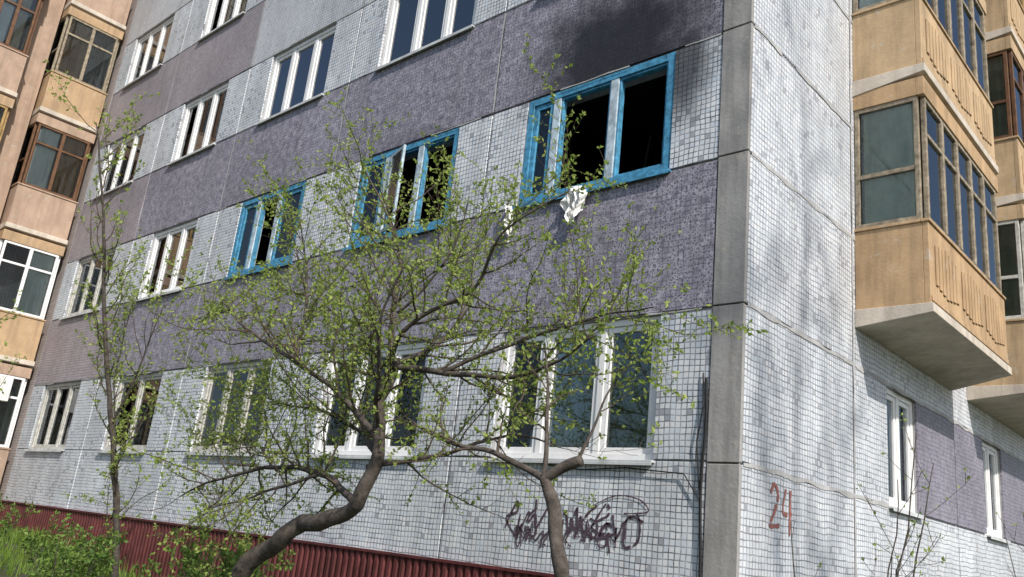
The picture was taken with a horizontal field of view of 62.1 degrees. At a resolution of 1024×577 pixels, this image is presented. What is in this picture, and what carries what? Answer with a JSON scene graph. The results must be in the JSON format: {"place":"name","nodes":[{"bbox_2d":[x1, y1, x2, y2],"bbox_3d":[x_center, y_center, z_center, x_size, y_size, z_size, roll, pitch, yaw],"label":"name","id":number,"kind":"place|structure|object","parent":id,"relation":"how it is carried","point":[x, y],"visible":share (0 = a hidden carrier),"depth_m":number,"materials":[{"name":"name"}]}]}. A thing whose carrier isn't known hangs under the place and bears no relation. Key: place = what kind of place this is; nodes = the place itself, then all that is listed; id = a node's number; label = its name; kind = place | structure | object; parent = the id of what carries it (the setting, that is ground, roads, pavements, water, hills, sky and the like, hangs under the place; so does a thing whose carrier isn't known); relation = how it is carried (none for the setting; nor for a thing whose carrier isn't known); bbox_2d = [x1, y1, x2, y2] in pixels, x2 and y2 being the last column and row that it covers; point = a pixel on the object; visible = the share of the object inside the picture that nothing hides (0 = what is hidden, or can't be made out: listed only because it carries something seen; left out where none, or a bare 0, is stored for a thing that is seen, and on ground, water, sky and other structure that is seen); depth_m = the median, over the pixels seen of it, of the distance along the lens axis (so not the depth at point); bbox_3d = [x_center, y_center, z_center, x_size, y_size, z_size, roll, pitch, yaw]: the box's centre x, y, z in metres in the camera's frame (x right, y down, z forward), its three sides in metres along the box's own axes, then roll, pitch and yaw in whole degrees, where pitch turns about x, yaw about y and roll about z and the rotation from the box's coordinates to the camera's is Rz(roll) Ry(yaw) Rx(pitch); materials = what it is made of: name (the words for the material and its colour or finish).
{"place":"outdoors","nodes":[
{"label":"outdoors","id":0,"kind":"place"},
{"bbox_2d":[0,523,149,576],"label":"ground","id":1,"kind":"structure","parent":0,"point":[16,570],"depth_m":12.34,"materials":[{"name":"green plant"}]},
{"bbox_2d":[0,289,27,393],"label":"sapling tree","id":2,"kind":"object","parent":1,"relation":"on","point":[6,344],"visible":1,"depth_m":10.79,"materials":[{"name":"green plant"}]},
{"bbox_2d":[0,494,42,538],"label":"bush","id":3,"kind":"object","parent":1,"relation":"on","point":[6,523],"visible":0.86,"depth_m":14.87,"materials":[{"name":"green plant"}]},
{"bbox_2d":[0,0,137,499],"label":"wing walls","id":4,"kind":"structure","parent":1,"relation":"on","point":[10,277],"depth_m":19.19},
{"bbox_2d":[0,375,13,401],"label":"air conditioner unit","id":5,"kind":"object","parent":4,"relation":"attached to","point":[6,388],"visible":1,"depth_m":17.67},
{"bbox_2d":[0,0,131,482],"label":"wing balconies","id":6,"kind":"structure","parent":4,"relation":"attached to","point":[33,218],"depth_m":19.07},
{"bbox_2d":[0,0,114,444],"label":"wing balcony curtains","id":7,"kind":"object","parent":6,"relation":"attached to","point":[31,301],"visible":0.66,"depth_m":19.15,"materials":[{"name":"grey fabric"}]},
{"bbox_2d":[3,3,114,444],"bbox_3d":[-11.223,-3.120,18.721,0.840,12.611,3.320,-9,-23,41],"label":"wing balcony glass","id":8,"kind":"object","parent":6,"relation":"in","point":[29,131],"visible":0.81,"depth_m":19.35,"materials":[{"name":"clear glass"}]},
{"bbox_2d":[18,510,128,576],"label":"bush","id":9,"kind":"object","parent":1,"relation":"on","point":[75,559],"visible":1,"depth_m":9.68,"materials":[{"name":"green plant"}]},
{"bbox_2d":[38,523,127,576],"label":"bush","id":10,"kind":"object","parent":1,"relation":"on","point":[100,544],"visible":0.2,"depth_m":11.53,"materials":[{"name":"green plant"}]},
{"bbox_2d":[42,59,204,576],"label":"sapling tree","id":11,"kind":"object","parent":1,"relation":"on","point":[113,467],"visible":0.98,"depth_m":10.69,"materials":[{"name":"green plant"}]},
{"bbox_2d":[132,538,244,576],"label":"bush","id":12,"kind":"object","parent":1,"relation":"on","point":[232,560],"visible":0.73,"depth_m":7.50,"materials":[{"name":"green plant"}]},
{"bbox_2d":[168,504,295,576],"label":"bush","id":13,"kind":"object","parent":1,"relation":"on","point":[203,538],"visible":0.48,"depth_m":9.29,"materials":[{"name":"green plant"}]},
{"bbox_2d":[0,500,572,576],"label":"corrugated plinth","id":14,"kind":"structure","parent":1,"relation":"on","point":[316,559],"depth_m":10.78,"materials":[{"name":"red metal"}]},
{"bbox_2d":[61,32,767,576],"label":"fruit tree","id":15,"kind":"object","parent":1,"relation":"on","point":[251,560],"visible":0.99,"depth_m":6.14,"materials":[{"name":"green plant"}]},
{"bbox_2d":[360,283,680,576],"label":"fruit tree","id":16,"kind":"object","parent":1,"relation":"on","point":[559,559],"visible":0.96,"depth_m":4.86,"materials":[{"name":"green plant"}]},
{"bbox_2d":[29,0,1023,552],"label":"wall structure","id":17,"kind":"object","parent":1,"relation":"on","point":[605,92],"depth_m":11.25,"materials":[{"name":"concrete"}]},
{"bbox_2d":[255,75,666,446],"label":"rooms","id":18,"kind":"object","parent":17,"relation":"attached to","point":[644,102],"depth_m":10.97,"materials":[{"name":"black"}]},
{"bbox_2d":[419,116,662,224],"bbox_3d":[-0.581,-0.583,12.168,8.846,2.207,1.758,-9,-23,41],"label":"charred debris","id":19,"kind":"object","parent":18,"relation":"on","point":[648,146],"visible":0.05,"depth_m":10.08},
{"bbox_2d":[3,0,1023,576],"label":"tiled panels","id":20,"kind":"object","parent":17,"relation":"on","point":[761,236],"visible":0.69,"depth_m":9.39,"materials":[{"name":"white tile"}]},
{"bbox_2d":[36,0,1023,576],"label":"joint mortar","id":21,"kind":"object","parent":20,"relation":"attached to","point":[802,334],"visible":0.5,"depth_m":9.10,"materials":[{"name":"grey concrete"}]},
{"bbox_2d":[537,372,707,576],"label":"cable","id":22,"kind":"object","parent":20,"relation":"attached to","point":[700,482],"visible":0.97,"depth_m":7.16,"materials":[{"name":"black rubber"}]},
{"bbox_2d":[504,482,791,553],"bbox_3d":[1.094,2.051,7.688,2.702,0.768,0.612,-1,-18,22],"label":"graffiti","id":23,"kind":"object","parent":20,"relation":"attached to","point":[588,527],"visible":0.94,"depth_m":7.70,"materials":[{"name":"paint"}]},
{"bbox_2d":[852,0,1023,436],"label":"side balconies","id":24,"kind":"structure","parent":20,"relation":"attached to","point":[930,297],"depth_m":9.98,"materials":[{"name":"paint"}]},
{"bbox_2d":[859,0,1023,287],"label":"side balcony glass","id":25,"kind":"object","parent":24,"relation":"attached to","point":[934,178],"visible":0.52,"depth_m":10.56,"materials":[{"name":"glass"}]},
{"bbox_2d":[861,0,1023,315],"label":"side balcony curtains","id":26,"kind":"object","parent":24,"relation":"in","point":[889,139],"visible":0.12,"depth_m":9.63,"materials":[{"name":"grey fabric"}]},
{"bbox_2d":[24,0,1010,543],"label":"window frames","id":27,"kind":"structure","parent":17,"relation":"attached to","point":[534,452],"depth_m":10.98,"materials":[{"name":"white wood"}]},
{"bbox_2d":[504,204,513,241],"bbox_3d":[-0.024,-0.723,9.556,0.150,0.498,0.213,-9,-23,41],"label":"hanging cloth","id":28,"kind":"object","parent":27,"relation":"hanging from","point":[508,217],"visible":0.45,"depth_m":9.50,"materials":[{"name":"white fabric"}]},
{"bbox_2d":[37,0,995,529],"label":"window glass","id":29,"kind":"object","parent":27,"relation":"in","point":[433,24],"visible":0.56,"depth_m":13.10,"materials":[{"name":"glass"}]},
{"bbox_2d":[560,186,587,224],"bbox_3d":[0.670,-0.866,8.952,0.325,0.457,0.207,-9,-23,41],"label":"hanging cloth","id":30,"kind":"object","parent":27,"relation":"hanging from","point":[578,199],"visible":0.76,"depth_m":8.89,"materials":[{"name":"white fabric"}]},
{"bbox_2d":[555,331,652,447],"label":"curtains","id":31,"kind":"object","parent":17,"relation":"attached to","point":[630,417],"visible":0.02,"depth_m":8.30,"materials":[{"name":"fabric"}]},
{"bbox_2d":[791,412,973,576],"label":"shrub","id":32,"kind":"object","parent":1,"relation":"on","point":[898,568],"visible":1,"depth_m":3.56,"materials":[{"name":"brown plant"}]},
{"bbox_2d":[996,512,1023,576],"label":"shrub","id":33,"kind":"object","parent":1,"relation":"on","point":[1008,546],"visible":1,"depth_m":4.70,"materials":[{"name":"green plant"}]}
]}

